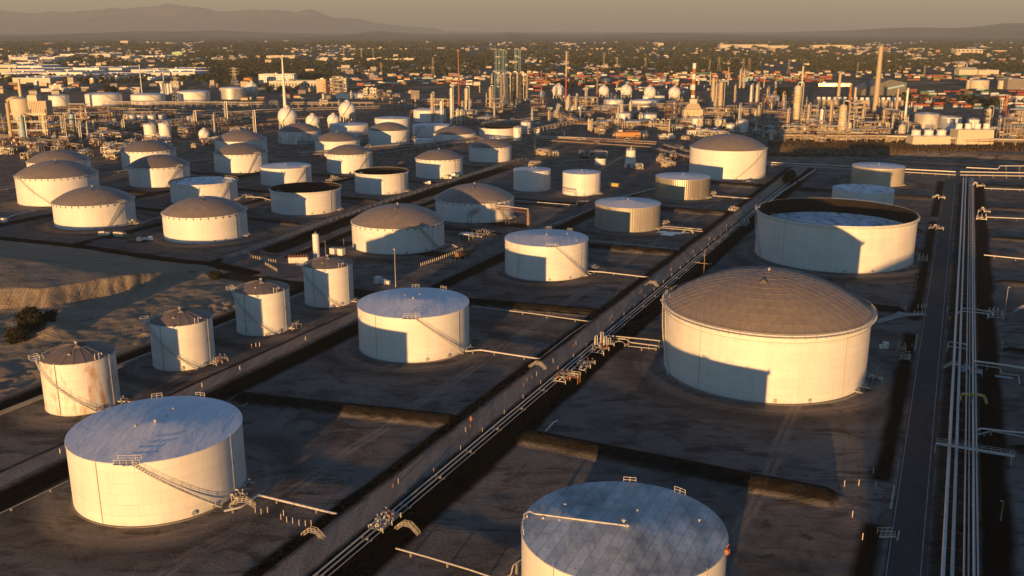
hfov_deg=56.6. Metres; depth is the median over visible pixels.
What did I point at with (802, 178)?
pipeline
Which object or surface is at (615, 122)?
upright vessel
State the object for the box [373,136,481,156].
pipe rack
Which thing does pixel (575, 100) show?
slim tower
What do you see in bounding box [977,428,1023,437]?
pipeline
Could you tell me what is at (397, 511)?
pipeline
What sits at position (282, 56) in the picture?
building
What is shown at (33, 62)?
warehouse
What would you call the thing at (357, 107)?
pipe rack
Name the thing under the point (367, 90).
building
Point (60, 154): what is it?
domed storage tank
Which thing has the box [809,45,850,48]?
building
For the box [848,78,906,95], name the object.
coke barn
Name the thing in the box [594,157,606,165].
open top tank
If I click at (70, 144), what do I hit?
pipe rack
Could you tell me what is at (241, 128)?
process skid
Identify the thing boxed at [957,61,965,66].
town building
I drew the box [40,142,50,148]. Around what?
process skid
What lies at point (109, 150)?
process skid
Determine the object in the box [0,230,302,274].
road
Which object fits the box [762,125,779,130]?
process skid
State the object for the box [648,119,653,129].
upright vessel
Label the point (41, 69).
warehouse
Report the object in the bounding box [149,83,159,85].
town building
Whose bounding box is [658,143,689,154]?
pipe rack
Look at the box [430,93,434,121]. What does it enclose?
distillation tower
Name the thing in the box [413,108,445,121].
storage tank
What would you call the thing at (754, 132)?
process skid
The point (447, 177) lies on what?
work truck
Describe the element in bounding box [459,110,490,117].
process unit
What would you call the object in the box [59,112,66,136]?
distillation tower
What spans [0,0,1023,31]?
sky
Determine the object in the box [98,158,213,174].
pipeline
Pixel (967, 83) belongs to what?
storage tank
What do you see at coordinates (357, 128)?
storage tank
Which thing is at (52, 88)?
building
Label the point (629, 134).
building
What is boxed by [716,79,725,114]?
distillation tower
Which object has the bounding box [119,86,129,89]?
town building
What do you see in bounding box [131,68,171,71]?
warehouse
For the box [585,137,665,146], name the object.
pipe rack
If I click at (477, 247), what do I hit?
road
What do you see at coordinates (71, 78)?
town building
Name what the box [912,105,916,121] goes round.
distillation tower
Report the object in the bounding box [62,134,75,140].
process skid
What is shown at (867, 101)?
cooling tower
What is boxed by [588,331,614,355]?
valve station
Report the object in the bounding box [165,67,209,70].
warehouse
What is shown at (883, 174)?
storage tank
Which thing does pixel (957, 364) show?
crossover stair
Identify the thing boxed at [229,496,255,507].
crossover stair
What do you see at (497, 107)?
process unit
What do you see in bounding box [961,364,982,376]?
valve station
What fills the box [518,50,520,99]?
drilling derrick
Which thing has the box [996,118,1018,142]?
process unit
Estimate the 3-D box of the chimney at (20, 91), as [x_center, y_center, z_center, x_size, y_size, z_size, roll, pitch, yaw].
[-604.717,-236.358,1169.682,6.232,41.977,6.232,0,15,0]
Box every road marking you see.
[885,200,942,575]
[920,187,954,575]
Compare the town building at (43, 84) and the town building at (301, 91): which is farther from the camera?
the town building at (43, 84)
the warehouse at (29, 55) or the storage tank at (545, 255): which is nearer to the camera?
the storage tank at (545, 255)
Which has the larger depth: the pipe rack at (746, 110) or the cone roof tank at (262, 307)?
the pipe rack at (746, 110)
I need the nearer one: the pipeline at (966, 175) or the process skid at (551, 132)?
the pipeline at (966, 175)
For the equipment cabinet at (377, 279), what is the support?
on the ground
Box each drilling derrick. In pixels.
[494,51,496,100]
[501,50,503,104]
[504,50,507,101]
[514,50,516,99]
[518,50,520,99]
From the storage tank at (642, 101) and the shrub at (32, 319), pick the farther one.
the storage tank at (642, 101)
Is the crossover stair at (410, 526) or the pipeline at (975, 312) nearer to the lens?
the crossover stair at (410, 526)
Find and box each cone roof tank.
[28,340,127,415]
[140,306,217,370]
[226,278,296,335]
[296,254,358,307]
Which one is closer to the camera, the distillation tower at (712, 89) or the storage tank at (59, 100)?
the distillation tower at (712, 89)
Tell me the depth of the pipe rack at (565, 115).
1061.11 m
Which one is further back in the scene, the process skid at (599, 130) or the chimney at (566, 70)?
the chimney at (566, 70)
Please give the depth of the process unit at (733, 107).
1141.43 m
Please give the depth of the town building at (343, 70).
2187.54 m
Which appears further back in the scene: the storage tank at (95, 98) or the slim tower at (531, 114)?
the storage tank at (95, 98)
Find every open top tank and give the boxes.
[168,175,238,203]
[269,181,341,215]
[353,167,410,194]
[478,125,515,138]
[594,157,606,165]
[754,198,919,273]
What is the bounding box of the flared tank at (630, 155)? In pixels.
[624,146,635,167]
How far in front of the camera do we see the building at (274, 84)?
1629.82 m
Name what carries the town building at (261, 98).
on the ground
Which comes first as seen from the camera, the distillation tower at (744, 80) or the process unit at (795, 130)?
the process unit at (795, 130)
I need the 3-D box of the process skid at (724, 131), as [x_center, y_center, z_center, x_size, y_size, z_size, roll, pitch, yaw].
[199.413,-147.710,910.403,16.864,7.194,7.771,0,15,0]
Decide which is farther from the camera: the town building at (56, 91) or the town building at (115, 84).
the town building at (115, 84)
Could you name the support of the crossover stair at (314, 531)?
on the ground
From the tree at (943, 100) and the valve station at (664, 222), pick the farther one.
the tree at (943, 100)
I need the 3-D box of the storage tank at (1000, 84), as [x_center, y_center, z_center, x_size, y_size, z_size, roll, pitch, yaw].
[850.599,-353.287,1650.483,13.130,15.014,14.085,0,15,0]
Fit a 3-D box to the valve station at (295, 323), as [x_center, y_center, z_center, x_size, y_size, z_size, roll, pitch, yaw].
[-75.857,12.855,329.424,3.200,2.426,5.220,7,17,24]
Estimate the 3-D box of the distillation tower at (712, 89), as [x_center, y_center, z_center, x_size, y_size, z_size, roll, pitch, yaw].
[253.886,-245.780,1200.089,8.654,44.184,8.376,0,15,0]
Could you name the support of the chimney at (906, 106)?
on the ground
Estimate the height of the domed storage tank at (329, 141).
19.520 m
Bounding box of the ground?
[0,31,1023,575]
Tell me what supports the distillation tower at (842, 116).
on the ground
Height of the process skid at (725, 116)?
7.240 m
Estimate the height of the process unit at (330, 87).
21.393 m
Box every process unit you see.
[0,116,26,130]
[14,131,50,139]
[36,122,68,134]
[67,103,92,123]
[69,123,98,134]
[81,130,117,139]
[95,105,120,126]
[100,121,138,130]
[157,118,193,126]
[171,126,195,137]
[217,117,232,125]
[323,81,335,93]
[332,77,343,94]
[357,94,378,98]
[379,92,392,98]
[421,98,449,106]
[452,109,475,124]
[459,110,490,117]
[471,116,498,124]
[485,98,502,115]
[500,102,515,113]
[530,95,546,110]
[569,96,578,104]
[574,97,597,108]
[593,106,622,114]
[594,120,613,127]
[622,120,646,129]
[646,123,676,130]
[664,100,680,118]
[677,118,710,127]
[694,129,722,136]
[704,107,730,119]
[724,104,737,114]
[735,108,764,115]
[761,93,776,109]
[775,109,794,123]
[780,125,809,140]
[799,105,818,129]
[806,120,827,140]
[811,110,838,123]
[817,125,848,140]
[833,128,882,140]
[849,102,864,124]
[854,121,888,136]
[876,127,890,139]
[881,109,900,126]
[892,111,922,117]
[894,123,919,132]
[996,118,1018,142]
[1003,125,1023,140]
[1007,109,1023,127]
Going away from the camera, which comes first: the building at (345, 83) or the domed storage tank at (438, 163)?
the domed storage tank at (438, 163)
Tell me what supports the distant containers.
on the ground
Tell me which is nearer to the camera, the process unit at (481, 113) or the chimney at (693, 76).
the process unit at (481, 113)
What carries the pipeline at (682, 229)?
on the ground
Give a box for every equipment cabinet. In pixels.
[329,247,336,253]
[337,248,344,255]
[374,276,381,283]
[883,341,888,348]
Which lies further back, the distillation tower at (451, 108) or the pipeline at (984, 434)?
the distillation tower at (451, 108)
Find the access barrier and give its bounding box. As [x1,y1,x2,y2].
[877,527,895,537]
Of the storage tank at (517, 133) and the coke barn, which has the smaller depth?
the storage tank at (517, 133)
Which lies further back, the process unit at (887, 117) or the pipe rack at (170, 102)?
the pipe rack at (170, 102)
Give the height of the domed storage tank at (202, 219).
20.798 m
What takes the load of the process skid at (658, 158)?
on the ground
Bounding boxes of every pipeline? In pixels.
[0,208,39,220]
[0,480,68,513]
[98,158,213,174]
[120,216,161,226]
[224,494,336,513]
[313,168,803,575]
[320,167,806,575]
[328,168,807,575]
[395,548,489,575]
[465,349,539,359]
[471,306,585,321]
[508,559,520,575]
[515,200,576,205]
[540,207,594,228]
[541,320,591,357]
[545,420,557,431]
[587,270,645,277]
[589,240,679,249]
[607,335,662,347]
[612,338,662,349]
[616,341,661,350]
[622,188,654,196]
[662,226,701,229]
[662,227,702,231]
[712,195,753,198]
[766,162,955,172]
[766,164,955,175]
[769,169,815,201]
[940,177,963,575]
[950,178,966,575]
[958,310,988,318]
[959,393,987,404]
[960,171,1023,174]
[960,174,1023,178]
[962,308,992,317]
[963,178,969,575]
[966,165,1023,171]
[968,178,970,575]
[972,185,974,575]
[973,180,978,575]
[974,360,1023,372]
[976,364,1019,383]
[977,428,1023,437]
[977,431,1023,437]
[984,188,1023,191]
[984,254,1023,260]
[987,217,1023,219]
[995,375,1012,379]
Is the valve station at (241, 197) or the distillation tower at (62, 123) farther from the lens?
the distillation tower at (62, 123)
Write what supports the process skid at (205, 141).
on the ground
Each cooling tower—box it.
[814,97,859,106]
[859,97,903,106]
[905,130,950,145]
[950,123,993,145]
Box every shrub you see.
[3,324,31,343]
[12,306,47,331]
[42,309,59,321]
[207,270,222,279]
[782,170,798,183]
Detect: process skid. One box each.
[0,137,11,146]
[0,147,13,154]
[5,144,16,153]
[12,136,25,145]
[16,145,26,151]
[19,138,30,146]
[20,141,32,145]
[20,150,34,158]
[25,145,44,151]
[27,141,40,152]
[33,132,47,140]
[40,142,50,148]
[51,144,63,149]
[52,139,67,149]
[57,136,72,146]
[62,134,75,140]
[69,129,82,137]
[79,149,93,156]
[85,135,98,144]
[88,114,98,120]
[92,138,105,147]
[99,127,111,130]
[100,145,113,152]
[102,149,119,156]
[103,133,118,141]
[105,152,117,159]
[111,133,124,141]
[142,137,156,139]
[167,112,174,118]
[182,134,191,138]
[201,138,211,145]
[228,112,236,119]
[230,127,248,130]
[528,161,541,166]
[533,122,541,126]
[536,148,550,155]
[547,129,555,135]
[552,151,558,156]
[556,118,566,122]
[557,130,564,135]
[579,150,585,156]
[584,113,592,118]
[589,151,607,157]
[594,126,604,134]
[626,163,642,168]
[656,156,665,162]
[661,160,675,167]
[669,153,676,159]
[711,130,729,135]
[719,115,734,119]
[752,128,761,134]
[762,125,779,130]
[763,131,780,137]
[775,121,785,128]
[813,134,825,142]
[860,105,869,111]
[996,117,1009,121]
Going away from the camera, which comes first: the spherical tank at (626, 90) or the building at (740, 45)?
the spherical tank at (626, 90)
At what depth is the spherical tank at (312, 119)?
972.79 m
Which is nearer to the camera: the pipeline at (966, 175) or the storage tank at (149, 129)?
the pipeline at (966, 175)
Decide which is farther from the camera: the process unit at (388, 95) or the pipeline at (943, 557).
the process unit at (388, 95)
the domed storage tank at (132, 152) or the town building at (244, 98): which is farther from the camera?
the town building at (244, 98)
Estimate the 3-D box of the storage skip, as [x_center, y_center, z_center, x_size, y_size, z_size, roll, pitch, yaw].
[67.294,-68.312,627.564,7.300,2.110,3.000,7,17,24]
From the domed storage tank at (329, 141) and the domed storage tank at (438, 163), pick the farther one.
the domed storage tank at (329, 141)
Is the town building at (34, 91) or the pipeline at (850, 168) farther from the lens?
the town building at (34, 91)
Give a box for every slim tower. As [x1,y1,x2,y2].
[70,119,75,132]
[77,120,81,140]
[85,121,89,136]
[192,111,196,126]
[212,112,216,134]
[223,101,227,125]
[251,110,255,131]
[492,101,495,120]
[530,106,533,130]
[574,97,577,110]
[616,105,620,128]
[737,104,741,119]
[757,103,761,119]
[782,95,785,115]
[997,99,1002,115]
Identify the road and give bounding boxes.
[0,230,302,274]
[0,310,357,485]
[226,158,523,256]
[268,167,803,575]
[276,183,652,277]
[297,186,512,267]
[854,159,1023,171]
[883,179,956,575]
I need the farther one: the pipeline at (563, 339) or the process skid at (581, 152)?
the process skid at (581, 152)
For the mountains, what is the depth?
28962.41 m
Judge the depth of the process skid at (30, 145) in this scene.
799.59 m
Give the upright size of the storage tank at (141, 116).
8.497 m
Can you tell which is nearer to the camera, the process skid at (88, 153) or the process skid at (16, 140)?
the process skid at (88, 153)
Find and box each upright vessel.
[613,117,616,127]
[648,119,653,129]
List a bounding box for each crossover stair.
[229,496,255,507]
[301,526,325,538]
[396,520,419,535]
[530,361,546,368]
[944,361,961,368]
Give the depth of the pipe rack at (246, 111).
1118.10 m
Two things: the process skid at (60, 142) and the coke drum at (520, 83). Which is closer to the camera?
the process skid at (60, 142)
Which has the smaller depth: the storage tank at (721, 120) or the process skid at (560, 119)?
the storage tank at (721, 120)
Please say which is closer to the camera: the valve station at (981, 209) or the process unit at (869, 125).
the valve station at (981, 209)
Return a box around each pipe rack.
[0,134,82,150]
[30,119,149,128]
[32,110,175,119]
[53,105,251,116]
[66,122,141,138]
[76,126,178,145]
[102,101,373,107]
[104,109,257,121]
[156,122,278,132]
[171,115,252,126]
[174,109,279,117]
[255,105,416,114]
[255,115,328,123]
[296,142,416,159]
[298,137,416,146]
[372,100,480,109]
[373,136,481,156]
[410,108,512,113]
[474,135,515,155]
[480,117,540,125]
[512,120,577,137]
[531,138,662,150]
[532,135,587,141]
[537,110,609,117]
[556,111,576,124]
[576,121,693,128]
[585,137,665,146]
[597,102,688,109]
[650,147,689,160]
[658,105,769,113]
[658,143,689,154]
[708,108,799,117]
[735,101,793,107]
[748,120,783,125]
[783,133,905,142]
[784,120,875,127]
[848,113,912,120]
[885,136,1023,145]
[938,180,981,573]
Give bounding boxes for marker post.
[889,486,894,508]
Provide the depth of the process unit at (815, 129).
886.19 m
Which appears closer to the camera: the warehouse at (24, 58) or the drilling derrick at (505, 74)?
the drilling derrick at (505, 74)
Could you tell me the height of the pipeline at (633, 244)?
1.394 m
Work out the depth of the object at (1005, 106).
1080.18 m
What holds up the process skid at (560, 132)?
on the ground
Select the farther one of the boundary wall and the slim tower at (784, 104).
the slim tower at (784, 104)
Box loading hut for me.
[287,253,308,262]
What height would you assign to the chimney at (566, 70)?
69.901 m
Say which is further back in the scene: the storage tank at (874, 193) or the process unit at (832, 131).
the process unit at (832, 131)
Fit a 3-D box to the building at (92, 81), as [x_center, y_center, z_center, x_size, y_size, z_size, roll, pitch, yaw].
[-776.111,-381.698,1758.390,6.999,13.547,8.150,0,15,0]
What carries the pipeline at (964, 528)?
on the ground
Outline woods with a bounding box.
[0,40,1023,105]
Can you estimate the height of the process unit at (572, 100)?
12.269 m
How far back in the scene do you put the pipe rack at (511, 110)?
1147.94 m
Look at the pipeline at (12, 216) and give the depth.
530.46 m
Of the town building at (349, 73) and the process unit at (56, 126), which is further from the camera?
the town building at (349, 73)
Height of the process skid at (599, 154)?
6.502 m
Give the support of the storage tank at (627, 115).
on the ground
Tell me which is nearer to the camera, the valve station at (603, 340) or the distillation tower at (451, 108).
the valve station at (603, 340)
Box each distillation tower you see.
[17,114,27,138]
[40,116,47,138]
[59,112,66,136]
[67,110,76,129]
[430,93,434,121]
[439,101,443,122]
[449,86,453,123]
[455,109,458,123]
[459,109,462,123]
[463,86,468,116]
[488,85,492,114]
[495,86,499,114]
[525,73,528,98]
[584,85,587,106]
[589,120,592,130]
[709,75,717,106]
[714,85,718,109]
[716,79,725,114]
[733,84,736,101]
[739,68,742,87]
[742,69,745,87]
[749,84,753,104]
[755,82,759,104]
[786,108,789,131]
[791,82,804,122]
[805,103,811,129]
[818,107,825,133]
[828,99,833,127]
[835,100,850,139]
[846,119,854,131]
[860,108,865,130]
[881,108,886,125]
[890,113,895,130]
[895,120,908,139]
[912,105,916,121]
[983,106,993,125]
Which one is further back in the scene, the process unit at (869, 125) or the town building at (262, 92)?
the town building at (262, 92)
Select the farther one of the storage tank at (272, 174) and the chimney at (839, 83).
the chimney at (839, 83)
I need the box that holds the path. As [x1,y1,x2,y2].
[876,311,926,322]
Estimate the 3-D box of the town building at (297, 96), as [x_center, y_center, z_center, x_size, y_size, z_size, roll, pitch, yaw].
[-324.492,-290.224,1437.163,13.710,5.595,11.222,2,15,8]
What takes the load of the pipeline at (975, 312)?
on the ground
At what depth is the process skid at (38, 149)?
800.70 m
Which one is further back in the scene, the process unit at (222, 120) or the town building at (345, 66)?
the town building at (345, 66)
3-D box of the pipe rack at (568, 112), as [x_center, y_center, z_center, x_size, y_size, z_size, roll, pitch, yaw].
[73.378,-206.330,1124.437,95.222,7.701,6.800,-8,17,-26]
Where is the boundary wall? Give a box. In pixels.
[0,292,304,414]
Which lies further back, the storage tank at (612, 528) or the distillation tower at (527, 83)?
the distillation tower at (527, 83)
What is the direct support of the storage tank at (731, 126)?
on the ground
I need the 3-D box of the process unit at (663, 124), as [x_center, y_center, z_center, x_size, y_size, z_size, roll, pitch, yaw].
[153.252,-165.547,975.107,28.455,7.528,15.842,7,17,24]
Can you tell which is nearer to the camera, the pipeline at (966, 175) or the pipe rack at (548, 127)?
the pipeline at (966, 175)
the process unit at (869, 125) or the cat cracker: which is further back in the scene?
the process unit at (869, 125)
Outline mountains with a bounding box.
[0,3,485,32]
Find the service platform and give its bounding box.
[567,370,580,383]
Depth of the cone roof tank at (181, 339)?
287.93 m
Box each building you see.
[0,87,6,92]
[29,89,40,94]
[33,80,38,87]
[39,83,48,85]
[41,87,69,91]
[49,84,64,87]
[51,89,61,93]
[67,76,77,81]
[81,87,92,90]
[89,78,95,84]
[110,83,118,86]
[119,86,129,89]
[125,88,135,92]
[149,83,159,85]
[170,80,180,88]
[172,51,186,54]
[210,80,215,87]
[239,101,248,105]
[240,80,248,86]
[241,96,249,101]
[244,76,254,82]
[257,97,265,100]
[258,91,266,94]
[259,73,296,83]
[266,55,296,58]
[269,80,316,89]
[269,100,278,103]
[281,93,292,97]
[292,94,302,97]
[298,89,305,93]
[302,87,312,91]
[316,78,326,93]
[319,99,328,103]
[325,95,334,98]
[329,77,347,91]
[336,93,363,98]
[341,65,350,67]
[341,68,348,73]
[345,70,354,76]
[363,87,377,97]
[392,94,401,96]
[405,89,413,93]
[411,90,419,98]
[614,129,640,139]
[658,133,674,138]
[687,127,699,134]
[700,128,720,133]
[718,44,767,47]
[768,45,790,47]
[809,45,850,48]
[819,82,850,86]
[951,49,982,53]
[954,67,977,74]
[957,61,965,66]
[977,69,998,74]
[996,78,1023,89]
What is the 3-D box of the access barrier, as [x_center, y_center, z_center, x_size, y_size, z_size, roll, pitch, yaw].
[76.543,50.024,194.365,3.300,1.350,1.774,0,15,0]
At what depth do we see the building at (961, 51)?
3831.26 m
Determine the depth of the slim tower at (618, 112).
986.30 m
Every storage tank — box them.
[13,159,99,206]
[25,149,90,166]
[48,94,69,106]
[51,185,137,229]
[64,392,254,527]
[84,92,122,105]
[120,139,176,169]
[126,113,135,120]
[127,153,189,187]
[130,93,165,104]
[137,114,145,121]
[143,123,156,136]
[147,114,155,121]
[158,114,165,121]
[158,121,171,139]
[159,82,163,93]
[161,195,250,243]
[177,90,210,100]
[213,142,267,173]
[214,129,266,150]
[219,87,246,99]
[260,162,311,186]
[277,123,320,144]
[314,131,359,156]
[326,143,372,173]
[330,122,367,135]
[351,202,446,254]
[357,284,474,363]
[367,121,408,145]
[374,116,410,131]
[412,123,449,136]
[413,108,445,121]
[414,137,433,146]
[415,148,463,178]
[433,125,475,143]
[435,182,515,222]
[468,137,511,162]
[504,228,590,281]
[513,126,521,140]
[513,166,552,191]
[521,121,530,133]
[521,477,729,575]
[562,169,602,195]
[594,197,662,232]
[603,98,623,106]
[616,112,631,121]
[632,99,658,106]
[640,113,656,122]
[654,172,711,200]
[655,95,664,99]
[660,265,876,405]
[689,133,767,180]
[692,117,701,127]
[714,118,725,127]
[726,123,734,131]
[737,119,748,131]
[768,95,779,103]
[832,184,894,205]
[850,162,905,186]
[913,112,939,130]
[940,116,961,130]
[966,79,972,88]
[967,118,979,127]
[969,79,989,89]
[997,80,1003,88]
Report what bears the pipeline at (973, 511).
on the ground
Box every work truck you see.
[98,231,109,236]
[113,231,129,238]
[126,237,141,241]
[142,236,153,241]
[443,175,452,179]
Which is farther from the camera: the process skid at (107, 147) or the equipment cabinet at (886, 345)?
the process skid at (107, 147)
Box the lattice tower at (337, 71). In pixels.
[332,55,342,93]
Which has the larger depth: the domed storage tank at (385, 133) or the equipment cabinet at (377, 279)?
the domed storage tank at (385, 133)
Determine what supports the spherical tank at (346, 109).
on the ground
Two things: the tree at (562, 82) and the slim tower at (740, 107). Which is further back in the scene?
the tree at (562, 82)
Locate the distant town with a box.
[0,41,1023,79]
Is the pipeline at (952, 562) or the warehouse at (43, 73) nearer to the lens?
the pipeline at (952, 562)
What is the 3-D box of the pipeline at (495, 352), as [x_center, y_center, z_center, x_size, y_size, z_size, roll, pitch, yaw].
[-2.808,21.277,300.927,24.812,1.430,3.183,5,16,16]
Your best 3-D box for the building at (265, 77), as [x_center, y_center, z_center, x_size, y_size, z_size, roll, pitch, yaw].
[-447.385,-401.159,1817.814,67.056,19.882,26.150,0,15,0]
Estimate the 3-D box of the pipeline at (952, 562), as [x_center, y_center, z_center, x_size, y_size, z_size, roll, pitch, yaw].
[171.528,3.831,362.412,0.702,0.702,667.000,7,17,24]
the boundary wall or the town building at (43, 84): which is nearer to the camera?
the boundary wall
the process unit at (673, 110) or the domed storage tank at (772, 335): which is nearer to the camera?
the domed storage tank at (772, 335)
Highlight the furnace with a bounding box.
[682,99,702,119]
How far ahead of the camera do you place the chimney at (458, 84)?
1136.08 m
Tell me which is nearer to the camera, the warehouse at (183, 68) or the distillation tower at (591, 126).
the distillation tower at (591, 126)
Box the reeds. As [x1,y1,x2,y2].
[767,140,1023,156]
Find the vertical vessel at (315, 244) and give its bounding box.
[312,232,319,258]
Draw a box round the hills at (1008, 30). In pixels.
[753,23,1023,37]
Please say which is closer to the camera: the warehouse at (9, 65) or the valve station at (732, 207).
the valve station at (732, 207)
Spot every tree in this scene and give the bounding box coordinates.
[103,85,117,91]
[553,80,569,88]
[772,87,791,99]
[936,98,946,102]
[983,99,995,106]
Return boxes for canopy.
[459,232,472,237]
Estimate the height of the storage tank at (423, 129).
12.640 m
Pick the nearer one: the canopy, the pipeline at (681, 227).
the canopy
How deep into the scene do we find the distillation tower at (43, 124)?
870.02 m
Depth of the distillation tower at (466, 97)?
1117.74 m
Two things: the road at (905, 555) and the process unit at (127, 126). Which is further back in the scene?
the process unit at (127, 126)
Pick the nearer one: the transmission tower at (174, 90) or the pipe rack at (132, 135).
the pipe rack at (132, 135)
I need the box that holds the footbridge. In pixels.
[934,438,1014,465]
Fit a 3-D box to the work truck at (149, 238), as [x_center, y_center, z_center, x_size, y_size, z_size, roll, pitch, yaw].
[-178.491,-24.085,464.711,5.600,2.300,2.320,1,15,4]
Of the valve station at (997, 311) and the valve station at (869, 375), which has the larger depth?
the valve station at (997, 311)
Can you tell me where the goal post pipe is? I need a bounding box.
[947,341,966,350]
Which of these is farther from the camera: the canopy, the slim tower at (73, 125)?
the slim tower at (73, 125)
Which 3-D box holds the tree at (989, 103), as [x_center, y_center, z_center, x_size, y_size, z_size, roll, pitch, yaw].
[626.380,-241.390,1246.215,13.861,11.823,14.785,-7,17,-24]
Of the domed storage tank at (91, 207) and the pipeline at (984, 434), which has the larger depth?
the domed storage tank at (91, 207)
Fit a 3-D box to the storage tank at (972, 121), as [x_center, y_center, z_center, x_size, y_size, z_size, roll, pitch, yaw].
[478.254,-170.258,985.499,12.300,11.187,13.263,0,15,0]
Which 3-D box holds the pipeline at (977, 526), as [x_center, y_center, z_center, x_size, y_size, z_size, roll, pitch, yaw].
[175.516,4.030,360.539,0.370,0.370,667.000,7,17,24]
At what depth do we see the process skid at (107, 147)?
798.88 m
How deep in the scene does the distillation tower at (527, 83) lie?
1412.25 m
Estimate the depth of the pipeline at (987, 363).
288.40 m
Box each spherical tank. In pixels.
[198,128,209,140]
[245,81,257,95]
[277,105,296,128]
[306,113,319,127]
[327,113,339,127]
[338,100,355,121]
[538,90,544,98]
[552,83,564,98]
[599,84,608,97]
[620,83,632,98]
[644,85,655,98]
[668,86,680,99]
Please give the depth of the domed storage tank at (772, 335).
265.92 m
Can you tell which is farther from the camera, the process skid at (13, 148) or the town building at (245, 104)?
the town building at (245, 104)
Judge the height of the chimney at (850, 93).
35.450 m
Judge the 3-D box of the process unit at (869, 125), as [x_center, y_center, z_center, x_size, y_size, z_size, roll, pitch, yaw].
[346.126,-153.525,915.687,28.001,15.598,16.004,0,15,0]
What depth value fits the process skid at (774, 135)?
904.98 m
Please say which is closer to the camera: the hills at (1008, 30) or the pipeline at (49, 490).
the pipeline at (49, 490)
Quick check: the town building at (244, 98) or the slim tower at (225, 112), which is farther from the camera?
the town building at (244, 98)
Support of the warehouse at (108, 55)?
on the ground
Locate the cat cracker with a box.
[5,95,55,141]
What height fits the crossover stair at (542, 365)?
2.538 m
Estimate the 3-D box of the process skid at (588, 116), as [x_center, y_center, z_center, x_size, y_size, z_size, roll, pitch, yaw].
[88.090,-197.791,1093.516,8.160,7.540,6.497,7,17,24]
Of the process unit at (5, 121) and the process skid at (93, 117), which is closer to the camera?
the process unit at (5, 121)
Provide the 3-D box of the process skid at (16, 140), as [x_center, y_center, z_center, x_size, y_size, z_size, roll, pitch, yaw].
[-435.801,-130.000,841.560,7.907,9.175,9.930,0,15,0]
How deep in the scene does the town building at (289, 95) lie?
1424.79 m
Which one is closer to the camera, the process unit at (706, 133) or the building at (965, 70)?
the process unit at (706, 133)
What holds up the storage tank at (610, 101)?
on the ground
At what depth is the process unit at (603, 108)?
1155.58 m
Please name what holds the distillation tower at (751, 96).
on the ground
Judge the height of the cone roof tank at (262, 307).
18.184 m
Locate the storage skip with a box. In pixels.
[608,182,619,186]
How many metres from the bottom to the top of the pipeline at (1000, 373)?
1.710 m
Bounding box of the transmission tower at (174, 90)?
[172,77,182,105]
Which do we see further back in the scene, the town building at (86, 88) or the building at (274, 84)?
the building at (274, 84)
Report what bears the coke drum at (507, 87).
on the ground
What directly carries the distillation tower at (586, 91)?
on the ground
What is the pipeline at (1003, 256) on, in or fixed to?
on the ground
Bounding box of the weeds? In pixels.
[240,174,782,575]
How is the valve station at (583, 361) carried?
on the ground
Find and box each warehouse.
[0,63,37,67]
[0,67,29,72]
[0,73,35,77]
[1,71,53,75]
[8,55,46,56]
[9,56,39,59]
[12,67,71,71]
[12,76,68,83]
[16,61,52,63]
[17,64,60,67]
[27,59,51,60]
[39,56,66,61]
[48,70,104,75]
[59,67,76,70]
[59,74,108,77]
[60,53,88,55]
[73,66,112,71]
[89,53,122,57]
[92,76,130,80]
[93,72,146,75]
[105,66,138,71]
[122,55,144,58]
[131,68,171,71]
[131,75,167,79]
[136,71,175,75]
[142,55,174,57]
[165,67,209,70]
[171,70,208,75]
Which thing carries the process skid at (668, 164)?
on the ground
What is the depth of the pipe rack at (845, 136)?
868.36 m
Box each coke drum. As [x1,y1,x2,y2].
[500,73,503,101]
[503,72,510,103]
[510,71,517,103]
[517,72,523,102]
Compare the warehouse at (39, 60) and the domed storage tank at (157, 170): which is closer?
the domed storage tank at (157, 170)
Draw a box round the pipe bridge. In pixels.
[467,205,529,226]
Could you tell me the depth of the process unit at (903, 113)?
1104.17 m
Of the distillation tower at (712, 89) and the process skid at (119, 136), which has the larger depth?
the distillation tower at (712, 89)
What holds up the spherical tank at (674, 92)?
on the ground
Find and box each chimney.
[16,78,22,96]
[139,65,142,92]
[281,58,286,107]
[458,50,459,109]
[564,51,567,100]
[596,68,597,102]
[690,63,696,98]
[800,66,804,106]
[836,72,842,98]
[847,84,852,112]
[852,88,856,109]
[871,46,883,113]
[895,88,899,110]
[903,88,909,122]
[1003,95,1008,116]
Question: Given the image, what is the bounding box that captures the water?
[656,231,689,235]
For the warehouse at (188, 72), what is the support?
on the ground
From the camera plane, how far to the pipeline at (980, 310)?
344.55 m
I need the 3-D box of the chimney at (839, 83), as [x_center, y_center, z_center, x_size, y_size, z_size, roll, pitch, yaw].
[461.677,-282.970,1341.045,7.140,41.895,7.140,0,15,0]
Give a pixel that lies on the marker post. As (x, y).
(890, 507)
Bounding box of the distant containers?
[346,71,1023,80]
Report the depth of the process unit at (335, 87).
1490.46 m
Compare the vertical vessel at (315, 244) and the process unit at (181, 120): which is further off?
the process unit at (181, 120)
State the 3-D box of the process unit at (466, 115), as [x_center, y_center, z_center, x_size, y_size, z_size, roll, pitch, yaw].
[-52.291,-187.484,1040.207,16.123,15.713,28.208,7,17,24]
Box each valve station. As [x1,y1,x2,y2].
[127,219,143,225]
[209,353,227,365]
[229,487,247,500]
[237,193,252,199]
[288,320,301,330]
[326,175,340,180]
[368,506,401,532]
[465,228,493,237]
[554,368,574,383]
[572,357,595,372]
[588,263,598,269]
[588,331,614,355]
[660,219,669,224]
[728,205,738,210]
[739,219,749,225]
[866,371,882,381]
[896,342,906,350]
[899,349,910,359]
[917,253,927,260]
[928,224,943,230]
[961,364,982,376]
[976,213,986,219]
[978,207,989,211]
[987,307,1003,319]
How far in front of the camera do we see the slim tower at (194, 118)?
1003.77 m
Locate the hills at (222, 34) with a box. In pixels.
[0,30,845,40]
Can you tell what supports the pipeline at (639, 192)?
on the ground
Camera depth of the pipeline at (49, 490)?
208.98 m

